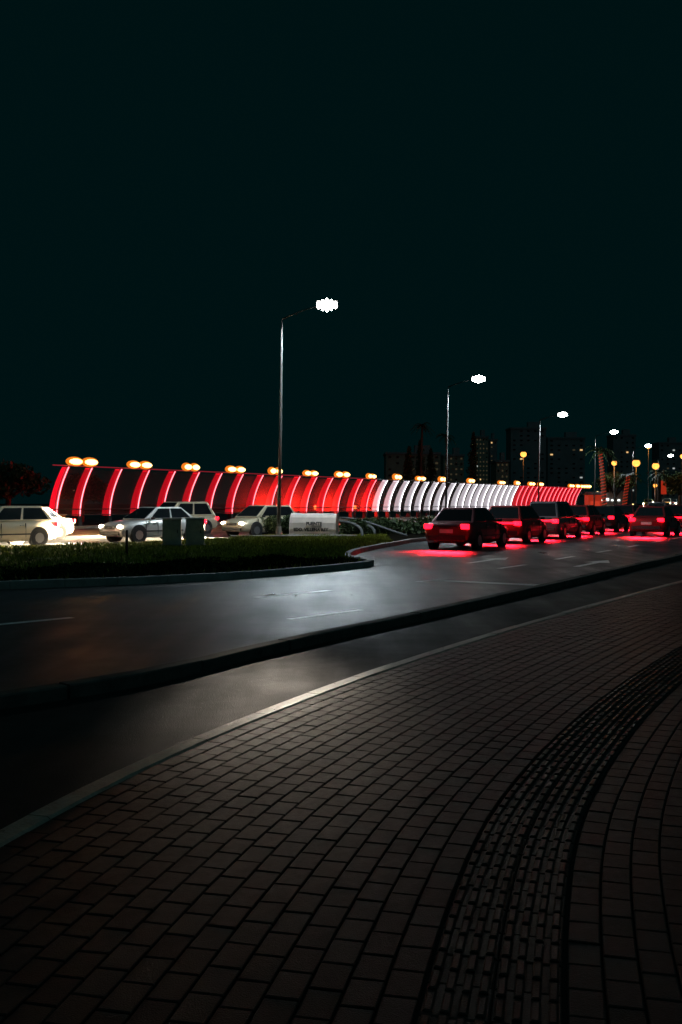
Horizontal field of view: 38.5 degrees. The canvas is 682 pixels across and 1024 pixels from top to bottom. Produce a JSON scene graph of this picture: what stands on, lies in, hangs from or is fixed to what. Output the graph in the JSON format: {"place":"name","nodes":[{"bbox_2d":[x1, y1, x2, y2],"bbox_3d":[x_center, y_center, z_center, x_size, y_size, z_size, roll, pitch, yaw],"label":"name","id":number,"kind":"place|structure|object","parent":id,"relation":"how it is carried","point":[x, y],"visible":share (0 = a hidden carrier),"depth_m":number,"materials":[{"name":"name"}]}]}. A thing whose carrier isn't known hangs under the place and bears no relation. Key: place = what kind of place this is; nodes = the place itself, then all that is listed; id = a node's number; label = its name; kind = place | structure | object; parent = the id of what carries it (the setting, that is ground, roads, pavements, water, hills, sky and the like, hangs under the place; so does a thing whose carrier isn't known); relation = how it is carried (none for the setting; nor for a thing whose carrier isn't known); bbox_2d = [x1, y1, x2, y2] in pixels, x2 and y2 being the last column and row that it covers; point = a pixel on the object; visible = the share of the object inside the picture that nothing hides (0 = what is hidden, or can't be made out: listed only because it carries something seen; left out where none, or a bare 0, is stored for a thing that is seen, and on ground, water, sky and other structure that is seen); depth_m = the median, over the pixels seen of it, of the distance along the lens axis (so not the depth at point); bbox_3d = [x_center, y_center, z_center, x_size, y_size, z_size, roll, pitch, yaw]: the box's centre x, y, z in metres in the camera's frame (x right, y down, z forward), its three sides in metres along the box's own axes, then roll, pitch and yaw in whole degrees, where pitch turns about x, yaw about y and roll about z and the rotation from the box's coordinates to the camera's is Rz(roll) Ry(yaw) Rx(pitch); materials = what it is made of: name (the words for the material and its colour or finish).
{"place":"outdoors","nodes":[
{"label":"outdoors","id":0,"kind":"place"},
{"bbox_2d":[0,504,641,514],"bbox_3d":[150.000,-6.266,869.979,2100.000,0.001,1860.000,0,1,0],"label":"ground","id":1,"kind":"structure","parent":0,"point":[113,511],"depth_m":365.34,"materials":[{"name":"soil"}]},
{"bbox_2d":[0,583,681,1023],"bbox_3d":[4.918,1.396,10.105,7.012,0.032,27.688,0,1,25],"label":"sidewalk","id":2,"kind":"structure","parent":0,"point":[116,899],"depth_m":4.06,"materials":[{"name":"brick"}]},
{"bbox_2d":[0,511,681,690],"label":"road","id":3,"kind":"structure","parent":0,"point":[106,630],"depth_m":16.03,"materials":[{"name":"grey asphalt"}]},
{"bbox_2d":[0,459,51,505],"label":"broad tree","id":4,"kind":"object","parent":3,"relation":"on","point":[17,478],"visible":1,"depth_m":75.13,"materials":[{"name":"green plant"}]},
{"bbox_2d":[0,506,59,545],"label":"car","id":5,"kind":"object","parent":3,"relation":"on","point":[20,525],"visible":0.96,"depth_m":35.99,"materials":[{"name":"beige paint"}]},
{"bbox_2d":[43,507,75,539],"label":"car","id":6,"kind":"object","parent":3,"relation":"on","point":[65,527],"visible":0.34,"depth_m":43.16,"materials":[{"name":"white paint"}]},
{"bbox_2d":[49,467,69,513],"bbox_3d":[-16.809,-0.853,60.349,1.756,3.790,2.035,0,1,31],"label":"barrier rib","id":7,"kind":"object","parent":3,"relation":"on","point":[57,490],"visible":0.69,"depth_m":59.62,"materials":[{"name":"red metal"}]},
{"bbox_2d":[72,468,92,525],"bbox_3d":[-15.641,-0.870,62.294,1.756,3.790,2.723,0,1,31],"label":"barrier rib","id":8,"kind":"object","parent":3,"relation":"on","point":[80,491],"visible":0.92,"depth_m":61.30,"materials":[{"name":"red metal"}]},
{"bbox_2d":[60,473,107,521],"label":"broad tree","id":9,"kind":"object","parent":3,"relation":"on","point":[95,489],"visible":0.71,"depth_m":82.96,"materials":[{"name":"green plant"}]},
{"bbox_2d":[102,469,122,523],"bbox_3d":[-14.295,-0.891,64.534,1.756,3.790,2.723,0,1,31],"label":"barrier rib","id":10,"kind":"object","parent":3,"relation":"on","point":[109,494],"visible":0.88,"depth_m":63.54,"materials":[{"name":"paint"}]},
{"bbox_2d":[130,470,150,512],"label":"barrier rib","id":11,"kind":"object","parent":3,"relation":"on","point":[137,494],"visible":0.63,"depth_m":65.75,"materials":[{"name":"paint"}]},
{"bbox_2d":[99,507,206,541],"bbox_3d":[-7.885,0.527,41.024,2.020,1.485,4.507,0,1,41],"label":"car","id":12,"kind":"object","parent":3,"relation":"on","point":[140,523],"visible":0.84,"depth_m":40.01,"materials":[{"name":"white paint"}]},
{"bbox_2d":[157,471,175,506],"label":"barrier rib","id":13,"kind":"object","parent":3,"relation":"on","point":[164,490],"visible":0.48,"depth_m":67.95,"materials":[{"name":"paint"}]},
{"bbox_2d":[159,502,218,533],"bbox_3d":[-8.585,0.321,50.523,2.020,1.725,4.607,0,1,41],"label":"car","id":14,"kind":"object","parent":3,"relation":"on","point":[199,510],"visible":0.27,"depth_m":50.87,"materials":[{"name":"beige paint"}]},
{"bbox_2d":[182,472,199,501],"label":"barrier rib","id":15,"kind":"object","parent":3,"relation":"on","point":[190,488],"visible":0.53,"depth_m":70.17,"materials":[{"name":"paint"}]},
{"bbox_2d":[0,532,424,580],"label":"median","id":16,"kind":"object","parent":3,"relation":"on","point":[395,537],"visible":0.09,"depth_m":25.67,"materials":[{"name":"plant"}]},
{"bbox_2d":[161,518,182,545],"bbox_3d":[-5.720,0.683,33.008,0.720,0.975,0.500,0,1,-8],"label":"utility cabinet","id":17,"kind":"object","parent":16,"relation":"on","point":[171,531],"visible":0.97,"depth_m":32.80,"materials":[{"name":"metal"}]},
{"bbox_2d":[0,554,354,580],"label":"creeping plants","id":18,"kind":"object","parent":16,"relation":"on","point":[189,565],"visible":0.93,"depth_m":21.11,"materials":[{"name":"green plant"}]},
{"bbox_2d":[184,518,205,545],"bbox_3d":[-4.950,0.682,33.108,0.720,0.975,0.500,0,1,-8],"label":"utility cabinet","id":19,"kind":"object","parent":16,"relation":"on","point":[194,531],"visible":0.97,"depth_m":32.90,"materials":[{"name":"metal"}]},
{"bbox_2d":[0,533,392,579],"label":"grass","id":20,"kind":"structure","parent":16,"relation":"on","point":[234,548],"depth_m":29.23,"materials":[{"name":"green plant"}]},
{"bbox_2d":[263,515,284,534],"bbox_3d":[-3.034,0.621,44.201,1.039,0.977,0.951,0,1,0],"label":"shrub","id":21,"kind":"object","parent":16,"relation":"on","point":[270,524],"visible":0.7,"depth_m":44.00,"materials":[{"name":"green plant"}]},
{"bbox_2d":[282,514,289,533],"bbox_3d":[-2.339,0.592,44.520,0.896,1.030,0.828,0,1,0],"label":"shrub","id":22,"kind":"object","parent":16,"relation":"on","point":[286,524],"visible":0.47,"depth_m":44.30,"materials":[{"name":"green plant"}]},
{"bbox_2d":[230,535,356,537],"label":"planter wall","id":23,"kind":"structure","parent":16,"relation":"on","point":[291,535],"depth_m":41.41,"materials":[{"name":"concrete"}]},
{"bbox_2d":[276,299,337,534],"bbox_3d":[-1.553,-4.038,42.453,3.023,10.245,0.604,0,1,24],"label":"street lamp","id":24,"kind":"object","parent":16,"relation":"on","point":[326,304],"visible":0.98,"depth_m":42.86,"materials":[{"name":"metal"}]},
{"bbox_2d":[288,513,341,534],"bbox_3d":[-1.206,0.557,43.265,2.400,1.041,0.800,0,1,14],"label":"stone sign","id":25,"kind":"object","parent":16,"relation":"on","point":[313,523],"visible":0.91,"depth_m":43.08,"materials":[{"name":"stone"}]},
{"bbox_2d":[344,517,367,534],"bbox_3d":[0.686,0.652,44.410,1.134,0.856,1.044,0,1,0],"label":"shrub","id":26,"kind":"object","parent":16,"relation":"on","point":[352,529],"visible":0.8,"depth_m":44.19,"materials":[{"name":"green plant"}]},
{"bbox_2d":[340,517,407,535],"bbox_3d":[1.472,0.667,44.743,3.889,0.876,0.153,0,1,40],"label":"curved rail","id":27,"kind":"object","parent":16,"relation":"on","point":[385,528],"visible":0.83,"depth_m":44.47,"materials":[{"name":"metal"}]},
{"bbox_2d":[367,519,397,533],"bbox_3d":[1.896,0.700,46.195,1.626,0.780,1.262,0,1,0],"label":"shrub","id":28,"kind":"object","parent":16,"relation":"on","point":[386,523],"visible":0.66,"depth_m":45.98,"materials":[{"name":"green plant"}]},
{"bbox_2d":[339,515,435,533],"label":"ground cover","id":29,"kind":"object","parent":16,"relation":"on","point":[412,526],"visible":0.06,"depth_m":46.72,"materials":[{"name":"green plant"}]},
{"bbox_2d":[583,446,619,505],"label":"palm tree","id":30,"kind":"object","parent":16,"relation":"on","point":[599,451],"visible":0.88,"depth_m":100.80,"materials":[{"name":"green plant"}]},
{"bbox_2d":[612,473,646,504],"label":"palm tree","id":31,"kind":"object","parent":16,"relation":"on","point":[627,477],"visible":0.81,"depth_m":108.82,"materials":[{"name":"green plant"}]},
{"bbox_2d":[646,469,674,501],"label":"palm tree","id":32,"kind":"object","parent":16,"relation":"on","point":[659,475],"visible":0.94,"depth_m":111.81,"materials":[{"name":"green plant"}]},
{"bbox_2d":[0,537,426,588],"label":"median kerb","id":33,"kind":"structure","parent":3,"relation":"on","point":[83,582],"depth_m":19.99,"materials":[{"name":"concrete"}]},
{"bbox_2d":[205,473,222,507],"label":"barrier rib","id":34,"kind":"object","parent":3,"relation":"on","point":[212,489],"visible":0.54,"depth_m":72.43,"materials":[{"name":"paint"}]},
{"bbox_2d":[225,474,243,519],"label":"barrier rib","id":35,"kind":"object","parent":3,"relation":"on","point":[233,491],"visible":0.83,"depth_m":74.75,"materials":[{"name":"paint"}]},
{"bbox_2d":[73,516,432,528],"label":"bridge edge beam","id":36,"kind":"structure","parent":3,"relation":"on","point":[86,526],"depth_m":73.02,"materials":[{"name":"concrete"}]},
{"bbox_2d":[246,475,263,506],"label":"barrier rib","id":37,"kind":"object","parent":3,"relation":"on","point":[253,492],"visible":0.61,"depth_m":76.94,"materials":[{"name":"paint"}]},
{"bbox_2d":[221,505,294,535],"bbox_3d":[-3.885,0.437,47.624,2.020,1.545,4.007,0,1,41],"label":"car","id":38,"kind":"object","parent":3,"relation":"on","point":[250,519],"visible":0.62,"depth_m":46.60,"materials":[{"name":"beige paint"}]},
{"bbox_2d":[265,476,282,504],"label":"barrier rib","id":39,"kind":"object","parent":3,"relation":"on","point":[271,494],"visible":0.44,"depth_m":79.19,"materials":[{"name":"paint"}]},
{"bbox_2d":[283,477,299,505],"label":"barrier rib","id":40,"kind":"object","parent":3,"relation":"on","point":[290,492],"visible":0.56,"depth_m":81.42,"materials":[{"name":"paint"}]},
{"bbox_2d":[300,477,317,510],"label":"barrier rib","id":41,"kind":"object","parent":3,"relation":"on","point":[306,494],"visible":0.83,"depth_m":83.68,"materials":[{"name":"paint"}]},
{"bbox_2d":[316,478,332,512],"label":"barrier rib","id":42,"kind":"object","parent":3,"relation":"on","point":[323,493],"visible":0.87,"depth_m":85.93,"materials":[{"name":"paint"}]},
{"bbox_2d":[331,479,347,513],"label":"barrier rib","id":43,"kind":"object","parent":3,"relation":"on","point":[338,494],"visible":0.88,"depth_m":88.18,"materials":[{"name":"paint"}]},
{"bbox_2d":[0,537,680,624],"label":"road markings","id":44,"kind":"object","parent":3,"relation":"on","point":[604,561],"visible":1,"depth_m":19.36,"materials":[{"name":"paint"}]},
{"bbox_2d":[0,553,681,709],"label":"separator kerb","id":45,"kind":"structure","parent":3,"relation":"on","point":[64,690],"depth_m":9.92,"materials":[{"name":"black concrete"}]},
{"bbox_2d":[0,580,681,846],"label":"kerb","id":46,"kind":"structure","parent":3,"relation":"on","point":[28,823],"depth_m":6.04,"materials":[{"name":"concrete"}]},
{"bbox_2d":[346,479,362,517],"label":"barrier rib","id":47,"kind":"object","parent":3,"relation":"on","point":[352,496],"visible":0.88,"depth_m":90.44,"materials":[{"name":"paint"}]},
{"bbox_2d":[360,480,375,517],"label":"barrier rib","id":48,"kind":"object","parent":3,"relation":"on","point":[365,498],"visible":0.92,"depth_m":92.69,"materials":[{"name":"red metal"}]},
{"bbox_2d":[372,480,387,517],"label":"barrier rib","id":49,"kind":"object","parent":3,"relation":"on","point":[376,500],"visible":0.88,"depth_m":94.61,"materials":[{"name":"white metal"}]},
{"bbox_2d":[383,481,398,517],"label":"barrier rib","id":50,"kind":"object","parent":3,"relation":"on","point":[387,501],"visible":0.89,"depth_m":96.57,"materials":[{"name":"paint"}]},
{"bbox_2d":[394,481,408,516],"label":"barrier rib","id":51,"kind":"object","parent":3,"relation":"on","point":[397,504],"visible":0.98,"depth_m":98.54,"materials":[{"name":"paint"}]},
{"bbox_2d":[400,446,415,506],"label":"column tree","id":52,"kind":"object","parent":3,"relation":"on","point":[407,465],"visible":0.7,"depth_m":147.68,"materials":[{"name":"green plant"}]},
{"bbox_2d":[404,482,418,516],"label":"barrier rib","id":53,"kind":"object","parent":3,"relation":"on","point":[410,497],"visible":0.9,"depth_m":100.47,"materials":[{"name":"paint"}]},
{"bbox_2d":[414,438,427,505],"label":"column tree","id":54,"kind":"object","parent":3,"relation":"on","point":[417,465],"visible":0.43,"depth_m":157.80,"materials":[{"name":"green plant"}]},
{"bbox_2d":[414,482,428,516],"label":"barrier rib","id":55,"kind":"object","parent":3,"relation":"on","point":[420,495],"visible":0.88,"depth_m":102.42,"materials":[{"name":"paint"}]},
{"bbox_2d":[410,422,434,513],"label":"palm tree","id":56,"kind":"object","parent":3,"relation":"on","point":[422,426],"visible":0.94,"depth_m":149.76,"materials":[{"name":"green plant"}]},
{"bbox_2d":[423,482,438,516],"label":"barrier rib","id":57,"kind":"object","parent":3,"relation":"on","point":[429,496],"visible":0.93,"depth_m":104.38,"materials":[{"name":"paint"}]},
{"bbox_2d":[425,448,437,512],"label":"column tree","id":58,"kind":"object","parent":3,"relation":"on","point":[431,472],"visible":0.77,"depth_m":162.75,"materials":[{"name":"green plant"}]},
{"bbox_2d":[433,483,444,515],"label":"barrier rib","id":59,"kind":"object","parent":3,"relation":"on","point":[439,495],"visible":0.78,"depth_m":106.33,"materials":[{"name":"paint"}]},
{"bbox_2d":[436,433,455,507],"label":"palm tree","id":60,"kind":"object","parent":3,"relation":"on","point":[444,435],"visible":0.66,"depth_m":159.80,"materials":[{"name":"green plant"}]},
{"bbox_2d":[442,483,455,507],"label":"barrier rib","id":61,"kind":"object","parent":3,"relation":"on","point":[450,488],"visible":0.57,"depth_m":108.19,"materials":[{"name":"paint"}]},
{"bbox_2d":[450,484,463,507],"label":"barrier rib","id":62,"kind":"object","parent":3,"relation":"on","point":[456,496],"visible":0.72,"depth_m":110.19,"materials":[{"name":"grey metal"}]},
{"bbox_2d":[457,484,470,505],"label":"barrier rib","id":63,"kind":"object","parent":3,"relation":"on","point":[463,495],"visible":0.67,"depth_m":111.80,"materials":[{"name":"paint"}]},
{"bbox_2d":[445,375,485,507],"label":"street lamp","id":64,"kind":"object","parent":3,"relation":"on","point":[478,378],"visible":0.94,"depth_m":67.85,"materials":[{"name":"grey metal"}]},
{"bbox_2d":[424,507,506,549],"bbox_3d":[4.589,0.580,35.186,2.020,1.485,4.507,0,1,27],"label":"car","id":65,"kind":"object","parent":3,"relation":"on","point":[476,528],"visible":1,"depth_m":33.77,"materials":[{"name":"red paint"}]},
{"bbox_2d":[464,484,477,505],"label":"barrier rib","id":66,"kind":"object","parent":3,"relation":"on","point":[469,495],"visible":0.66,"depth_m":113.44,"materials":[{"name":"paint"}]},
{"bbox_2d":[471,484,483,505],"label":"barrier rib","id":67,"kind":"object","parent":3,"relation":"on","point":[476,495],"visible":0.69,"depth_m":115.04,"materials":[{"name":"paint"}]},
{"bbox_2d":[477,485,489,507],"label":"barrier rib","id":68,"kind":"object","parent":3,"relation":"on","point":[482,496],"visible":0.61,"depth_m":116.67,"materials":[{"name":"paint"}]},
{"bbox_2d":[483,485,495,508],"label":"barrier rib","id":69,"kind":"object","parent":3,"relation":"on","point":[488,496],"visible":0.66,"depth_m":118.30,"materials":[{"name":"paint"}]},
{"bbox_2d":[489,485,501,508],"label":"barrier rib","id":70,"kind":"object","parent":3,"relation":"on","point":[494,496],"visible":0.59,"depth_m":119.92,"materials":[{"name":"paint"}]},
{"bbox_2d":[495,485,507,505],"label":"barrier rib","id":71,"kind":"object","parent":3,"relation":"on","point":[499,496],"visible":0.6,"depth_m":121.52,"materials":[{"name":"paint"}]},
{"bbox_2d":[487,505,546,542],"bbox_3d":[7.189,0.505,40.185,2.020,1.545,4.007,0,1,27],"label":"car","id":72,"kind":"object","parent":3,"relation":"on","point":[525,523],"visible":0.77,"depth_m":38.77,"materials":[{"name":"red paint"}]},
{"bbox_2d":[538,412,567,500],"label":"street lamp","id":73,"kind":"object","parent":3,"relation":"on","point":[562,414],"visible":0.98,"depth_m":94.84,"materials":[{"name":"grey metal"}]},
{"bbox_2d":[529,501,581,538],"bbox_3d":[9.889,0.368,45.384,2.020,1.725,4.607,0,1,27],"label":"car","id":74,"kind":"object","parent":3,"relation":"on","point":[560,520],"visible":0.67,"depth_m":43.74,"materials":[{"name":"grey paint"}]},
{"bbox_2d":[570,505,605,534],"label":"car","id":75,"kind":"object","parent":3,"relation":"on","point":[591,519],"visible":0.51,"depth_m":49.13,"materials":[{"name":"red paint"}]},
{"bbox_2d":[582,493,601,505],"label":"kiosk","id":76,"kind":"object","parent":3,"relation":"on","point":[589,498],"visible":0.48,"depth_m":118.99,"materials":[{"name":"red"}]},
{"bbox_2d":[585,492,623,505],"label":"shop","id":77,"kind":"structure","parent":3,"relation":"on","point":[609,498],"depth_m":134.99,"materials":[{"name":"black"}]},
{"bbox_2d":[593,430,617,504],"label":"street lamp","id":78,"kind":"object","parent":3,"relation":"on","point":[613,431],"visible":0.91,"depth_m":117.86,"materials":[{"name":"grey metal"}]},
{"bbox_2d":[587,506,628,531],"bbox_3d":[15.289,0.391,55.985,2.020,1.485,4.507,0,1,27],"label":"car","id":79,"kind":"object","parent":3,"relation":"on","point":[616,518],"visible":0.58,"depth_m":54.68,"materials":[{"name":"black paint"}]},
{"bbox_2d":[592,471,634,504],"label":"broad tree","id":80,"kind":"object","parent":3,"relation":"on","point":[609,480],"visible":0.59,"depth_m":127.25,"materials":[{"name":"green plant"}]},
{"bbox_2d":[609,505,638,528],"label":"car","id":81,"kind":"object","parent":3,"relation":"on","point":[630,510],"visible":0.06,"depth_m":60.04,"materials":[{"name":"red paint"}]},
{"bbox_2d":[632,458,639,504],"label":"globe street lamp","id":82,"kind":"object","parent":3,"relation":"on","point":[636,462],"visible":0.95,"depth_m":129.90,"materials":[{"name":"metal"}]},
{"bbox_2d":[629,506,679,536],"bbox_3d":[15.589,0.460,48.386,2.020,1.485,4.507,0,1,29],"label":"car","id":83,"kind":"object","parent":3,"relation":"on","point":[647,519],"visible":0.98,"depth_m":46.84,"materials":[{"name":"red paint"}]},
{"bbox_2d":[661,471,681,504],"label":"broad tree","id":84,"kind":"object","parent":3,"relation":"on","point":[679,495],"visible":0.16,"depth_m":149.79,"materials":[{"name":"green plant"}]},
{"bbox_2d":[663,474,681,495],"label":"broad tree","id":85,"kind":"object","parent":3,"relation":"on","point":[676,484],"visible":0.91,"depth_m":133.33,"materials":[{"name":"green plant"}]},
{"bbox_2d":[665,505,681,527],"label":"car","id":86,"kind":"object","parent":3,"relation":"on","point":[676,509],"visible":0.1,"depth_m":53.70,"materials":[{"name":"red paint"}]},
{"bbox_3d":[-17.503,0.592,59.836,1.050,0.930,0.850,0,1,31],"label":"end pillar","id":87,"kind":"object","parent":3,"relation":"on","visible":0},
{"bbox_2d":[52,464,587,515],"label":"barrier rail","id":88,"kind":"object","parent":87,"relation":"attached to","point":[274,474],"visible":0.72,"depth_m":81.67,"materials":[{"name":"red metal"}]},
{"bbox_2d":[66,457,97,466],"bbox_3d":[-15.863,-3.081,59.915,0.605,0.600,2.374,0,1,38],"label":"flood lamp","id":89,"kind":"object","parent":88,"relation":"on","point":[86,462],"visible":1,"depth_m":59.84,"materials":[{"name":"paint"}]},
{"bbox_2d":[126,460,151,468],"bbox_3d":[-13.244,-3.102,64.272,0.605,0.560,2.250,0,1,33],"label":"flood lamp","id":90,"kind":"object","parent":88,"relation":"on","point":[132,464],"visible":1,"depth_m":63.96,"materials":[{"name":"paint"}]},
{"bbox_2d":[181,463,199,471],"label":"flood lamp","id":91,"kind":"object","parent":88,"relation":"on","point":[194,467],"visible":1,"depth_m":68.36,"materials":[{"name":"paint"}]},
{"bbox_2d":[225,465,244,472],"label":"flood lamp","id":92,"kind":"object","parent":88,"relation":"on","point":[233,469],"visible":1,"depth_m":72.79,"materials":[{"name":"paint"}]},
{"bbox_2d":[0,559,681,829],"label":"side lane","id":93,"kind":"structure","parent":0,"point":[51,752],"depth_m":7.85,"materials":[{"name":"grey asphalt"}]},
{"bbox_2d":[0,0,681,503],"label":"sky","id":94,"kind":"structure","parent":0,"point":[492,189],"materials":[{"name":"black"}]},
{"bbox_2d":[383,445,441,508],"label":"tower block","id":95,"kind":"structure","parent":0,"point":[393,462],"depth_m":259.91,"materials":[{"name":"black"}]},
{"bbox_2d":[440,448,464,508],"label":"tower block","id":96,"kind":"structure","parent":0,"point":[456,464],"depth_m":279.91,"materials":[{"name":"black"}]},
{"bbox_2d":[466,432,479,505],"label":"column tree","id":97,"kind":"object","parent":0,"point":[473,462],"visible":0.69,"depth_m":162.63,"materials":[{"name":"green plant"}]},
{"bbox_2d":[471,430,488,507],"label":"tower block","id":98,"kind":"structure","parent":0,"point":[482,454],"depth_m":299.87,"materials":[{"name":"black"}]},
{"bbox_2d":[488,433,497,507],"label":"tower block","id":99,"kind":"structure","parent":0,"point":[492,448],"depth_m":309.86,"materials":[{"name":"black"}]},
{"bbox_2d":[490,452,509,505],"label":"tower block","id":100,"kind":"structure","parent":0,"point":[500,469],"depth_m":249.94,"materials":[{"name":"black"}]},
{"bbox_2d":[505,422,546,504],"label":"tower block","id":101,"kind":"structure","parent":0,"point":[520,439],"depth_m":329.85,"materials":[{"name":"black"}]},
{"bbox_2d":[546,432,585,504],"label":"tower block","id":102,"kind":"structure","parent":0,"point":[565,462],"depth_m":349.86,"materials":[{"name":"black"}]},
{"bbox_2d":[606,429,636,504],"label":"tower block","id":103,"kind":"structure","parent":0,"point":[622,446],"depth_m":379.83,"materials":[{"name":"black"}]},
{"bbox_2d":[651,437,681,504],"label":"tower block","id":104,"kind":"structure","parent":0,"point":[673,447],"depth_m":379.85,"materials":[{"name":"black"}]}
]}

